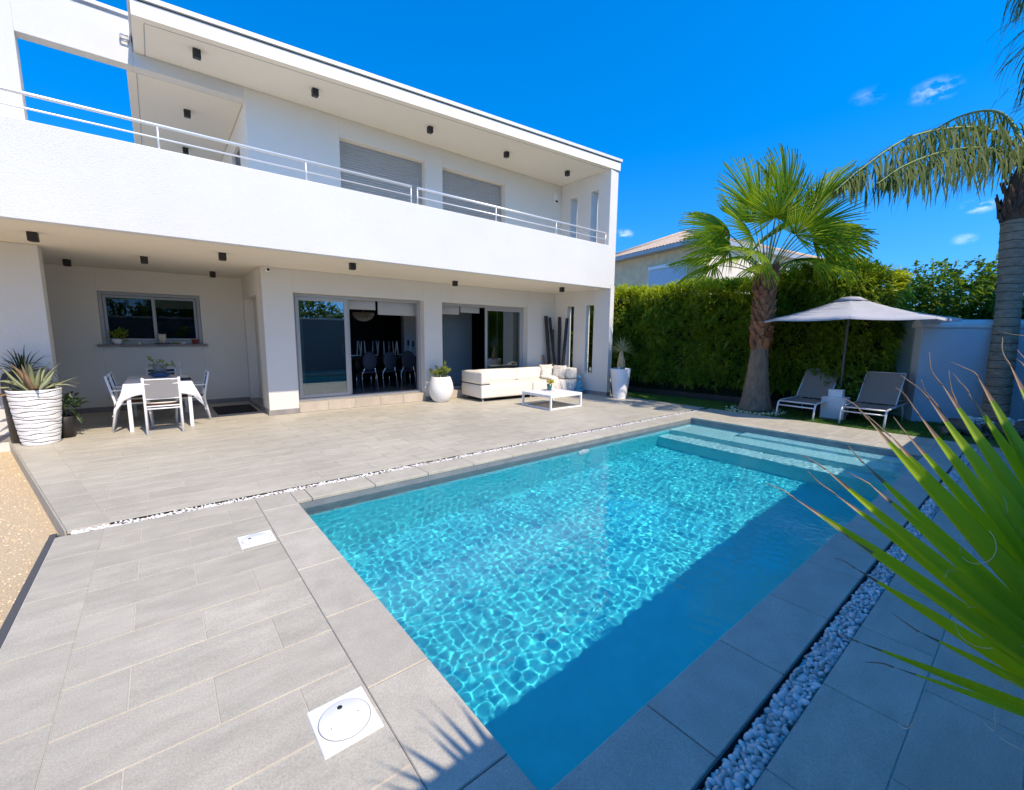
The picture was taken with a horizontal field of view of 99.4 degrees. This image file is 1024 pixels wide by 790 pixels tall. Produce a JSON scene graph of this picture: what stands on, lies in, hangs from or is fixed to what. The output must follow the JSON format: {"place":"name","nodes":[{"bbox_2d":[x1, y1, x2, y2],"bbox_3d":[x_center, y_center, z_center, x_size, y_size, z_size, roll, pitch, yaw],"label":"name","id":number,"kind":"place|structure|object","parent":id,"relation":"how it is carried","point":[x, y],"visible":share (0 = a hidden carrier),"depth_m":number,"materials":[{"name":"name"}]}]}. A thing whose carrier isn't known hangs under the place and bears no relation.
{"place":"outdoors","nodes":[
{"label":"outdoors","id":0,"kind":"place"},
{"bbox_2d":[0,451,58,627],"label":"gravel ground","id":1,"kind":"structure","parent":0,"point":[10,562],"depth_m":3.86,"materials":[{"name":"beige gravel"}]},
{"bbox_2d":[9,393,704,536],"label":"terrace","id":2,"kind":"structure","parent":0,"point":[410,433],"depth_m":6.24,"materials":[{"name":"beige tile"}]},
{"bbox_2d":[0,349,60,443],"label":"potted plant","id":3,"kind":"object","parent":2,"relation":"on","point":[14,436],"visible":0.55,"depth_m":6.18,"materials":[{"name":"green plant"}]},
{"bbox_2d":[5,387,61,445],"bbox_3d":[-6.807,0.304,6.241,0.556,0.792,0.556,-6,10,-39],"label":"planter","id":4,"kind":"object","parent":2,"relation":"on","point":[37,417],"visible":1,"depth_m":6.09,"materials":[{"name":"white ceramic"}]},
{"bbox_2d":[0,360,79,396],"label":"agave","id":5,"kind":"object","parent":4,"relation":"in","point":[29,380],"visible":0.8,"depth_m":6.08,"materials":[{"name":"green plant"}]},
{"bbox_2d":[61,391,89,437],"bbox_3d":[-6.764,0.292,6.669,0.459,0.701,0.373,-6,10,-39],"label":"potted plant","id":6,"kind":"object","parent":2,"relation":"on","point":[68,428],"visible":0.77,"depth_m":6.63,"materials":[{"name":"green plant"}]},
{"bbox_2d":[104,374,154,431],"bbox_3d":[-6.437,0.104,7.332,0.561,0.906,0.494,-6,10,-39],"label":"garden chair","id":7,"kind":"object","parent":2,"relation":"on","point":[111,388],"visible":0.67,"depth_m":7.28,"materials":[{"name":"white metal"}]},
{"bbox_2d":[108,371,154,422],"bbox_3d":[-6.859,0.030,7.847,0.561,0.906,0.494,-6,10,-39],"label":"garden chair","id":8,"kind":"object","parent":2,"relation":"on","point":[112,378],"visible":0.34,"depth_m":7.82,"materials":[{"name":"grey fabric"}]},
{"bbox_2d":[127,394,193,431],"bbox_3d":[-6.382,0.091,7.895,0.880,0.775,1.760,-6,10,-39],"label":"dining table","id":9,"kind":"object","parent":2,"relation":"on","point":[187,409],"visible":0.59,"depth_m":7.48,"materials":[{"name":"white metal"}]},
{"bbox_2d":[112,374,206,416],"bbox_3d":[-6.378,-0.059,7.864,1.221,0.480,2.089,-6,10,-39],"label":"tablecloth","id":10,"kind":"object","parent":9,"relation":"on","point":[131,387],"visible":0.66,"depth_m":7.36,"materials":[{"name":"white fabric"}]},
{"bbox_2d":[149,372,170,376],"bbox_3d":[-6.525,-0.371,8.063,0.330,0.078,0.330,-6,10,-39],"label":"bowl","id":11,"kind":"object","parent":10,"relation":"on","point":[166,374],"visible":0.94,"depth_m":7.96,"materials":[{"name":"blue ceramic"}]},
{"bbox_2d":[146,356,175,373],"bbox_3d":[-6.525,-0.553,8.117,0.407,0.378,0.525,-4,9,-29],"label":"potted plant","id":12,"kind":"object","parent":11,"relation":"in","point":[159,368],"visible":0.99,"depth_m":7.99,"materials":[{"name":"plant"}]},
{"bbox_2d":[140,377,184,434],"bbox_3d":[-5.700,0.142,7.102,0.494,0.906,0.561,-6,10,-39],"label":"garden chair","id":13,"kind":"object","parent":2,"relation":"on","point":[164,388],"visible":1,"depth_m":6.90,"materials":[{"name":"grey fabric"}]},
{"bbox_2d":[145,367,179,413],"bbox_3d":[-6.989,-0.088,8.707,0.494,0.906,0.561,-6,10,-39],"label":"garden chair","id":14,"kind":"object","parent":2,"relation":"on","point":[172,370],"visible":0.11,"depth_m":8.91,"materials":[{"name":"white metal"}]},
{"bbox_2d":[175,370,211,422],"bbox_3d":[-5.946,0.008,8.072,0.561,0.906,0.494,-6,10,-39],"label":"garden chair","id":15,"kind":"object","parent":2,"relation":"on","point":[204,386],"visible":0.7,"depth_m":8.04,"materials":[{"name":"white metal"}]},
{"bbox_2d":[212,404,257,414],"bbox_3d":[-5.875,0.299,9.212,0.700,0.015,1.100,-6,10,-39],"label":"doormat","id":16,"kind":"object","parent":2,"relation":"on","point":[231,409],"visible":1,"depth_m":9.13,"materials":[{"name":"grey fabric"}]},
{"bbox_2d":[0,0,622,451],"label":"villa","id":17,"kind":"object","parent":2,"relation":"on","point":[292,184],"visible":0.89,"depth_m":8.43,"materials":[{"name":"white paint"}]},
{"bbox_2d":[26,231,39,241],"bbox_3d":[-6.138,-2.024,5.568,0.100,0.120,0.100,-6,10,-39],"label":"ceiling spotlight","id":18,"kind":"object","parent":17,"relation":"attached to","point":[32,236],"visible":1,"depth_m":5.54,"materials":[{"name":"black metal"}]},
{"bbox_2d":[62,259,71,266],"bbox_3d":[-7.818,-2.321,7.635,0.100,0.120,0.100,-6,10,-39],"label":"ceiling spotlight","id":19,"kind":"object","parent":17,"relation":"attached to","point":[66,262],"visible":1,"depth_m":7.60,"materials":[{"name":"black metal"}]},
{"bbox_2d":[104,327,128,343],"bbox_3d":[-7.974,-1.211,8.808,0.304,0.360,0.378,3,8,16],"label":"potted plant","id":20,"kind":"object","parent":17,"relation":"on","point":[117,333],"visible":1,"depth_m":8.78,"materials":[{"name":"green plant"}]},
{"bbox_2d":[140,256,147,263],"bbox_3d":[-6.157,-2.257,7.275,0.100,0.120,0.100,-6,10,-39],"label":"ceiling spotlight","id":21,"kind":"object","parent":17,"relation":"attached to","point":[143,259],"visible":1,"depth_m":7.24,"materials":[{"name":"black metal"}]},
{"bbox_2d":[97,291,207,345],"bbox_3d":[-7.581,-1.586,9.176,1.800,1.087,0.290,-6,10,-39],"label":"kitchen window","id":22,"kind":"structure","parent":17,"relation":"in","point":[170,301],"depth_m":9.20,"materials":[{"name":"metal"}]},
{"bbox_2d":[182,147,188,154],"bbox_3d":[-7.138,-5.339,9.501,0.100,0.120,0.100,-6,10,-39],"label":"ceiling spotlight","id":23,"kind":"object","parent":17,"relation":"attached to","point":[185,150],"visible":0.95,"depth_m":9.47,"materials":[{"name":"black metal"}]},
{"bbox_2d":[183,109,190,118],"bbox_3d":[-5.906,-5.110,7.903,0.100,0.120,0.100,-6,10,-39],"label":"ceiling spotlight","id":24,"kind":"object","parent":17,"relation":"attached to","point":[187,113],"visible":1,"depth_m":7.88,"materials":[{"name":"black metal"}]},
{"bbox_2d":[191,339,198,343],"bbox_3d":[-7.002,-1.180,9.611,0.150,0.100,0.150,-6,10,-39],"label":"flower pot","id":25,"kind":"object","parent":17,"relation":"on","point":[195,341],"visible":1,"depth_m":9.57,"materials":[{"name":"red ceramic"}]},
{"bbox_2d":[192,47,200,60],"bbox_3d":[-4.738,-5.120,6.530,0.100,0.120,0.100,-6,10,-39],"label":"ceiling spotlight","id":26,"kind":"object","parent":17,"relation":"attached to","point":[196,53],"visible":1,"depth_m":6.50,"materials":[{"name":"black metal"}]},
{"bbox_2d":[209,271,215,277],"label":"ceiling spotlight","id":27,"kind":"object","parent":17,"relation":"attached to","point":[212,274],"visible":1,"depth_m":8.95,"materials":[{"name":"black metal"}]},
{"bbox_2d":[218,252,226,260],"bbox_3d":[-4.591,-2.190,6.889,0.100,0.120,0.100,-6,10,-39],"label":"ceiling spotlight","id":28,"kind":"object","parent":17,"relation":"attached to","point":[222,256],"visible":1,"depth_m":6.85,"materials":[{"name":"black metal"}]},
{"bbox_2d":[235,148,240,165],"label":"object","id":29,"kind":"structure","parent":17,"relation":"in","point":[238,163],"depth_m":8.75,"materials":[{"name":"grey metal"}]},
{"bbox_2d":[253,299,262,398],"bbox_3d":[-5.526,-0.989,9.606,0.103,2.290,1.549,-6,10,-39],"label":"side door","id":30,"kind":"structure","parent":17,"relation":"in","point":[254,300],"depth_m":10.04,"materials":[{"name":"white paint"}]},
{"bbox_2d":[264,266,269,271],"bbox_3d":[-4.600,-2.373,8.173,0.090,0.105,0.141,-6,10,-39],"label":"security camera","id":31,"kind":"object","parent":17,"relation":"attached to","point":[267,268],"visible":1,"depth_m":8.15,"materials":[{"name":"white plastic"}]},
{"bbox_2d":[311,88,318,97],"bbox_3d":[-3.422,-5.247,7.551,0.100,0.120,0.100,-6,10,-39],"label":"ceiling spotlight","id":32,"kind":"object","parent":17,"relation":"attached to","point":[314,92],"visible":1,"depth_m":7.52,"materials":[{"name":"black metal"}]},
{"bbox_2d":[323,351,346,389],"bbox_3d":[-4.580,-0.647,11.242,0.502,0.992,0.440,-6,10,-39],"label":"dining chair","id":33,"kind":"object","parent":17,"relation":"on","point":[325,360],"visible":0.9,"depth_m":11.10,"materials":[{"name":"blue fabric"}]},
{"bbox_2d":[349,262,355,269],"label":"ceiling spotlight","id":34,"kind":"object","parent":17,"relation":"attached to","point":[352,266],"visible":1,"depth_m":7.71,"materials":[{"name":"black metal"}]},
{"bbox_2d":[293,293,420,401],"bbox_3d":[-3.416,-1.217,9.838,2.857,2.504,0.199,-6,10,-39],"label":"sliding door","id":35,"kind":"structure","parent":17,"relation":"in","point":[385,306],"depth_m":9.62,"materials":[{"name":"metal"}]},
{"bbox_2d":[352,312,373,320],"bbox_3d":[-3.863,-2.292,11.268,0.552,0.756,0.552,-6,10,-39],"label":"pendant lamp","id":36,"kind":"object","parent":17,"relation":"hanging from","point":[363,315],"visible":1,"depth_m":11.15,"materials":[{"name":"metal"}]},
{"bbox_2d":[355,351,378,390],"bbox_3d":[-3.760,-0.641,11.250,0.440,0.992,0.502,-6,10,-39],"label":"dining chair","id":37,"kind":"object","parent":17,"relation":"on","point":[369,361],"visible":1,"depth_m":11.06,"materials":[{"name":"blue fabric"}]},
{"bbox_2d":[337,356,416,387],"bbox_3d":[-3.603,-0.673,12.234,2.300,0.790,0.800,-6,10,-39],"label":"dining table","id":38,"kind":"object","parent":17,"relation":"on","point":[355,364],"visible":0.45,"depth_m":11.60,"materials":[{"name":"black metal"}]},
{"bbox_2d":[342,341,361,357],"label":"upturned chair","id":39,"kind":"object","parent":38,"relation":"on","point":[356,356],"visible":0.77,"depth_m":11.53,"materials":[{"name":"black metal"}]},
{"bbox_2d":[358,341,378,356],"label":"upturned chair","id":40,"kind":"object","parent":38,"relation":"on","point":[372,348],"visible":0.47,"depth_m":11.90,"materials":[{"name":"black metal"}]},
{"bbox_2d":[376,341,396,356],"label":"upturned chair","id":41,"kind":"object","parent":38,"relation":"on","point":[384,349],"visible":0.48,"depth_m":12.14,"materials":[{"name":"black metal"}]},
{"bbox_2d":[392,341,410,356],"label":"upturned chair","id":42,"kind":"object","parent":38,"relation":"on","point":[398,355],"visible":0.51,"depth_m":12.41,"materials":[{"name":"black metal"}]},
{"bbox_2d":[375,351,397,388],"bbox_3d":[-3.358,-0.686,11.612,0.440,0.992,0.502,-7,11,-43],"label":"dining chair","id":43,"kind":"object","parent":17,"relation":"on","point":[389,360],"visible":0.94,"depth_m":11.43,"materials":[{"name":"blue fabric"}]},
{"bbox_2d":[396,351,416,387],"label":"dining chair","id":44,"kind":"object","parent":17,"relation":"on","point":[408,360],"visible":0.94,"depth_m":11.72,"materials":[{"name":"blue fabric"}]},
{"bbox_2d":[427,126,432,133],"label":"ceiling spotlight","id":45,"kind":"object","parent":17,"relation":"attached to","point":[429,129],"visible":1,"depth_m":8.85,"materials":[{"name":"black metal"}]},
{"bbox_2d":[452,281,457,285],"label":"ceiling spotlight","id":46,"kind":"object","parent":17,"relation":"attached to","point":[454,283],"visible":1,"depth_m":10.13,"materials":[{"name":"black metal"}]},
{"bbox_2d":[442,303,522,388],"bbox_3d":[-0.826,-1.477,11.923,2.807,2.504,0.198,-6,10,-39],"label":"sliding door","id":47,"kind":"structure","parent":17,"relation":"in","point":[447,308],"depth_m":11.96,"materials":[{"name":"metal"}]},
{"bbox_2d":[504,151,508,157],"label":"ceiling spotlight","id":48,"kind":"object","parent":17,"relation":"attached to","point":[506,154],"visible":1,"depth_m":10.02,"materials":[{"name":"black metal"}]},
{"bbox_2d":[554,193,557,203],"bbox_3d":[1.238,-5.516,12.205,0.140,0.280,0.072,-6,10,-39],"label":"alarm siren","id":49,"kind":"object","parent":17,"relation":"attached to","point":[555,198],"visible":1,"depth_m":12.17,"materials":[{"name":"white plastic"}]},
{"bbox_2d":[428,376,452,401],"bbox_3d":[-1.724,-0.146,10.558,0.600,0.610,0.600,-6,10,-39],"label":"planter","id":50,"kind":"object","parent":2,"relation":"on","point":[440,388],"visible":0.97,"depth_m":10.33,"materials":[{"name":"white ceramic"}]},
{"bbox_2d":[428,360,451,376],"bbox_3d":[-1.752,-0.629,10.472,0.605,0.473,0.577,1,8,2],"label":"plant","id":51,"kind":"object","parent":50,"relation":"in","point":[438,372],"visible":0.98,"depth_m":10.43,"materials":[{"name":"green plant"}]},
{"bbox_2d":[462,366,576,401],"bbox_3d":[0.264,-0.352,11.770,3.196,0.728,1.000,-5,10,-36],"label":"sofa","id":52,"kind":"object","parent":2,"relation":"on","point":[482,384],"visible":0.78,"depth_m":11.30,"materials":[{"name":"white fabric"}]},
{"bbox_2d":[539,364,552,374],"bbox_3d":[1.000,-0.678,12.465,0.440,0.440,0.147,-3,-15,-27],"label":"cushion","id":53,"kind":"object","parent":52,"relation":"on","point":[546,369],"visible":0.73,"depth_m":12.40,"materials":[{"name":"fabric"}]},
{"bbox_2d":[541,375,558,379],"bbox_3d":[1.049,-0.496,12.155,0.400,0.115,0.440,14,10,30],"label":"cushion","id":54,"kind":"object","parent":52,"relation":"on","point":[551,377],"visible":0.89,"depth_m":12.02,"materials":[{"name":"beige fabric"}]},
{"bbox_2d":[552,365,566,378],"bbox_3d":[1.335,-0.658,12.339,0.400,0.400,0.136,5,-11,31],"label":"cushion","id":55,"kind":"object","parent":52,"relation":"on","point":[558,371],"visible":0.9,"depth_m":12.27,"materials":[{"name":"fabric"}]},
{"bbox_2d":[544,316,550,364],"bbox_3d":[1.084,-1.240,12.923,0.297,2.199,0.109,-1,8,-9],"label":"bamboo pole","id":56,"kind":"object","parent":2,"relation":"on","point":[547,339],"visible":0.61,"depth_m":12.82,"materials":[{"name":"black wood"}]},
{"bbox_2d":[522,388,581,410],"bbox_3d":[0.922,0.086,10.066,1.000,0.330,0.960,-6,10,-39],"label":"coffee table","id":57,"kind":"object","parent":2,"relation":"on","point":[555,393],"visible":0.88,"depth_m":9.90,"materials":[{"name":"white metal"}]},
{"bbox_2d":[549,317,555,365],"bbox_3d":[1.238,-1.224,12.966,0.355,2.160,0.085,4,9,25],"label":"bamboo pole","id":58,"kind":"object","parent":2,"relation":"on","point":[552,340],"visible":0.69,"depth_m":12.90,"materials":[{"name":"black wood"}]},
{"bbox_2d":[557,317,560,365],"bbox_3d":[1.397,-1.221,12.921,0.099,2.172,0.381,1,8,2],"label":"bamboo pole","id":59,"kind":"object","parent":2,"relation":"on","point":[559,342],"visible":0.64,"depth_m":12.88,"materials":[{"name":"black wood"}]},
{"bbox_2d":[561,318,568,365],"bbox_3d":[1.514,-1.170,12.698,0.101,2.133,0.387,6,9,35],"label":"bamboo pole","id":60,"kind":"object","parent":2,"relation":"on","point":[564,341],"visible":0.63,"depth_m":12.65,"materials":[{"name":"black wood"}]},
{"bbox_2d":[573,374,584,393],"bbox_3d":[1.886,-0.320,12.319,0.336,0.545,0.357,-6,10,-39],"label":"statue","id":61,"kind":"object","parent":2,"relation":"on","point":[579,388],"visible":0.88,"depth_m":12.24,"materials":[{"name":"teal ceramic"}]},
{"bbox_2d":[610,368,630,398],"bbox_3d":[2.838,-0.306,11.411,0.527,0.780,0.527,-6,10,-39],"label":"planter","id":62,"kind":"object","parent":2,"relation":"on","point":[620,378],"visible":0.98,"depth_m":11.24,"materials":[{"name":"white ceramic"}]},
{"bbox_2d":[609,337,635,368],"bbox_3d":[2.860,-1.069,11.295,0.746,0.922,0.699,3,8,17],"label":"succulent tree","id":63,"kind":"object","parent":62,"relation":"on","point":[621,359],"visible":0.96,"depth_m":11.26,"materials":[{"name":"green plant"}]},
{"bbox_2d":[0,397,1023,789],"bbox_3d":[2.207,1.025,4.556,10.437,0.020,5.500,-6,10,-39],"label":"pool deck","id":64,"kind":"structure","parent":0,"point":[838,738],"depth_m":2.00,"materials":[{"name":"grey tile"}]},
{"bbox_2d":[0,533,57,648],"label":"deck edging","id":65,"kind":"object","parent":64,"relation":"attached to","point":[5,628],"visible":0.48,"depth_m":2.70,"materials":[{"name":"grey metal"}]},
{"bbox_2d":[237,530,275,548],"bbox_3d":[-2.004,1.137,3.412,0.235,0.031,0.230,-6,10,-39],"label":"skimmer cover","id":66,"kind":"object","parent":64,"relation":"on","point":[256,539],"visible":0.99,"depth_m":3.39,"materials":[{"name":"white plastic"}]},
{"bbox_2d":[307,686,383,759],"bbox_3d":[-0.700,1.365,1.821,0.235,0.031,0.260,-6,10,-39],"label":"skimmer cover","id":67,"kind":"object","parent":64,"relation":"on","point":[342,722],"visible":0.98,"depth_m":1.80,"materials":[{"name":"white plastic"}]},
{"bbox_2d":[67,415,949,789],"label":"gutter bed","id":68,"kind":"object","parent":64,"relation":"in","point":[761,713],"visible":0.04,"depth_m":2.69,"materials":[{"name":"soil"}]},
{"bbox_2d":[71,409,699,534],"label":"pebbles","id":69,"kind":"object","parent":68,"relation":"on","point":[104,526],"visible":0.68,"depth_m":4.73,"materials":[{"name":"white gravel"}]},
{"bbox_2d":[693,450,978,789],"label":"gutter trim","id":70,"kind":"structure","parent":68,"relation":"on","point":[727,751],"depth_m":2.04,"materials":[{"name":"grey metal"}]},
{"bbox_2d":[697,448,978,789],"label":"pebbles","id":71,"kind":"object","parent":68,"relation":"on","point":[756,749],"visible":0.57,"depth_m":2.02,"materials":[{"name":"white gravel"}]},
{"bbox_2d":[255,413,959,789],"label":"swimming pool","id":72,"kind":"structure","parent":64,"relation":"in","point":[683,727],"depth_m":2.20,"materials":[{"name":"stone"}]},
{"bbox_2d":[304,422,917,789],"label":"water","id":73,"kind":"structure","parent":72,"relation":"in","point":[559,616],"depth_m":3.35,"materials":[{"name":"teal liquid"}]},
{"bbox_2d":[765,331,1023,751],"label":"fan palm","id":74,"kind":"object","parent":64,"relation":"on","point":[991,613],"visible":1,"depth_m":1.03,"materials":[{"name":"green plant"}]},
{"bbox_2d":[17,0,1023,308],"label":"sky","id":75,"kind":"structure","parent":0,"point":[673,90],"materials":[{"name":"blue"}]},
{"bbox_2d":[614,218,824,300],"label":"house","id":76,"kind":"structure","parent":0,"point":[645,263],"depth_m":24.71,"materials":[{"name":"paint"}]},
{"bbox_2d":[647,262,687,299],"bbox_3d":[8.517,-6.241,24.097,0.138,2.020,2.900,-3,9,-26],"label":"window","id":77,"kind":"structure","parent":76,"relation":"in","point":[660,274],"depth_m":24.15,"materials":[{"name":"blue glass"}]},
{"bbox_2d":[610,391,1023,447],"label":"lawn","id":78,"kind":"structure","parent":0,"point":[969,439],"depth_m":8.50,"materials":[{"name":"green plant"}]},
{"bbox_2d":[610,385,864,416],"bbox_3d":[4.787,0.029,11.598,7.253,0.200,0.050,8,11,44],"label":"hedge edging","id":79,"kind":"object","parent":78,"relation":"on","point":[710,397],"visible":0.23,"depth_m":11.25,"materials":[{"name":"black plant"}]},
{"bbox_2d":[570,253,921,415],"bbox_3d":[4.521,-1.668,12.111,10.003,3.573,1.858,8,11,44],"label":"hedge","id":80,"kind":"object","parent":78,"relation":"on","point":[684,338],"visible":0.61,"depth_m":10.62,"materials":[{"name":"green plant"}]},
{"bbox_2d":[725,405,786,414],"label":"pebbles","id":81,"kind":"object","parent":78,"relation":"on","point":[755,413],"visible":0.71,"depth_m":9.40,"materials":[{"name":"grey gravel"}]},
{"bbox_2d":[667,143,879,412],"bbox_3d":[5.584,-2.527,9.564,3.857,5.727,3.798,-6,10,-39],"label":"fan palm","id":82,"kind":"object","parent":78,"relation":"on","point":[831,237],"visible":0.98,"depth_m":8.97,"materials":[{"name":"green plant"}]},
{"bbox_2d":[775,368,839,420],"bbox_3d":[6.436,-0.061,9.248,1.961,0.949,0.693,-5,10,-37],"label":"sun lounger","id":83,"kind":"object","parent":78,"relation":"on","point":[812,386],"visible":0.79,"depth_m":9.26,"materials":[{"name":"grey fabric"}]},
{"bbox_2d":[819,396,849,419],"bbox_3d":[6.599,0.255,8.888,0.390,0.435,0.410,-6,10,-41],"label":"side table","id":84,"kind":"object","parent":78,"relation":"on","point":[830,408],"visible":0.86,"depth_m":8.77,"materials":[{"name":"white plastic"}]},
{"bbox_2d":[828,389,844,397],"bbox_3d":[6.642,-0.040,8.893,0.206,0.150,0.246,-6,10,-41],"label":"box","id":85,"kind":"object","parent":84,"relation":"on","point":[840,393],"visible":1,"depth_m":8.83,"materials":[{"name":"white plastic"}]},
{"bbox_2d":[820,369,864,415],"bbox_3d":[6.878,0.166,9.127,0.800,1.438,0.814,-6,10,-39],"label":"shrub","id":86,"kind":"object","parent":78,"relation":"on","point":[849,388],"visible":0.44,"depth_m":8.93,"materials":[{"name":"green plant"}]},
{"bbox_2d":[764,296,961,418],"bbox_3d":[6.768,-0.750,8.856,3.003,2.460,3.003,3,8,14],"label":"parasol","id":87,"kind":"object","parent":78,"relation":"on","point":[850,307],"visible":0.84,"depth_m":8.10,"materials":[{"name":"grey fabric"}]},
{"bbox_2d":[838,371,908,429],"bbox_3d":[7.187,0.043,8.536,1.961,0.949,0.693,-6,10,-38],"label":"sun lounger","id":88,"kind":"object","parent":78,"relation":"on","point":[878,387],"visible":0.95,"depth_m":8.54,"materials":[{"name":"grey fabric"}]},
{"bbox_2d":[865,321,915,415],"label":"wall","id":89,"kind":"structure","parent":78,"relation":"on","point":[905,358],"depth_m":9.07,"materials":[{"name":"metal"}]},
{"bbox_2d":[825,0,1023,427],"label":"feather palm","id":90,"kind":"object","parent":78,"relation":"on","point":[999,382],"visible":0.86,"depth_m":7.70,"materials":[{"name":"green plant"}]},
{"bbox_2d":[939,425,960,434],"bbox_3d":[7.599,0.618,7.548,0.275,0.223,0.331,6,10,37],"label":"rock","id":91,"kind":"object","parent":78,"relation":"on","point":[944,430],"visible":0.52,"depth_m":7.48,"materials":[{"name":"grey stone"}]},
{"bbox_2d":[882,252,1023,319],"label":"hedge","id":92,"kind":"object","parent":78,"relation":"on","point":[981,294],"visible":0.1,"depth_m":10.33,"materials":[{"name":"green plant"}]},
{"bbox_2d":[942,418,963,425],"bbox_3d":[8.203,0.538,8.019,0.384,0.213,0.266,8,11,43],"label":"rock","id":93,"kind":"object","parent":78,"relation":"on","point":[956,421],"visible":0.3,"depth_m":7.99,"materials":[{"name":"grey stone"}]},
{"bbox_2d":[904,320,1023,422],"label":"garden wall","id":94,"kind":"structure","parent":78,"relation":"on","point":[965,343],"depth_m":8.38,"materials":[{"name":"paint"}]},
{"bbox_2d":[958,423,982,434],"bbox_3d":[8.008,0.594,7.622,0.307,0.279,0.464,5,9,30],"label":"rock","id":95,"kind":"object","parent":78,"relation":"on","point":[963,427],"visible":0.41,"depth_m":7.52,"materials":[{"name":"grey stone"}]},
{"bbox_2d":[936,424,1023,440],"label":"pebbles","id":96,"kind":"object","parent":78,"relation":"on","point":[986,432],"visible":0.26,"depth_m":7.47,"materials":[{"name":"grey stone"}]},
{"bbox_2d":[968,416,1023,426],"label":"pebbles","id":97,"kind":"object","parent":96,"relation":"on","point":[980,421],"visible":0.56,"depth_m":7.71,"materials":[{"name":"white stone"}]},
{"bbox_2d":[996,425,1023,438],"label":"rock","id":98,"kind":"object","parent":78,"relation":"on","point":[1019,430],"visible":0.34,"depth_m":7.21,"materials":[{"name":"grey stone"}]},
{"bbox_2d":[1015,420,1023,427],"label":"rock","id":99,"kind":"object","parent":78,"relation":"on","point":[1020,423],"visible":0.41,"depth_m":7.42,"materials":[{"name":"grey stone"}]},
{"bbox_3d":[0.884,-0.117,10.279,0.320,0.015,0.320,-6,10,-39],"label":"plate","id":100,"kind":"object","parent":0,"visible":0},
{"bbox_2d":[546,378,553,389],"bbox_3d":[0.900,-0.260,10.273,0.190,0.288,0.222,0,8,-7],"label":"vase","id":101,"kind":"object","parent":100,"relation":"on","point":[549,385],"visible":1,"depth_m":10.22,"materials":[{"name":"teal glass"}]},
{"bbox_3d":[-7.445,-1.096,9.260,0.300,0.020,0.300,-6,10,-39],"label":"tray","id":102,"kind":"object","parent":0,"visible":0},
{"bbox_2d":[158,334,166,342],"bbox_3d":[-7.444,-1.198,9.246,0.128,0.209,0.110,-2,8,-21],"label":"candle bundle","id":103,"kind":"object","parent":102,"relation":"on","point":[161,338],"visible":0.81,"depth_m":9.21,"materials":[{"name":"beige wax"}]}
]}

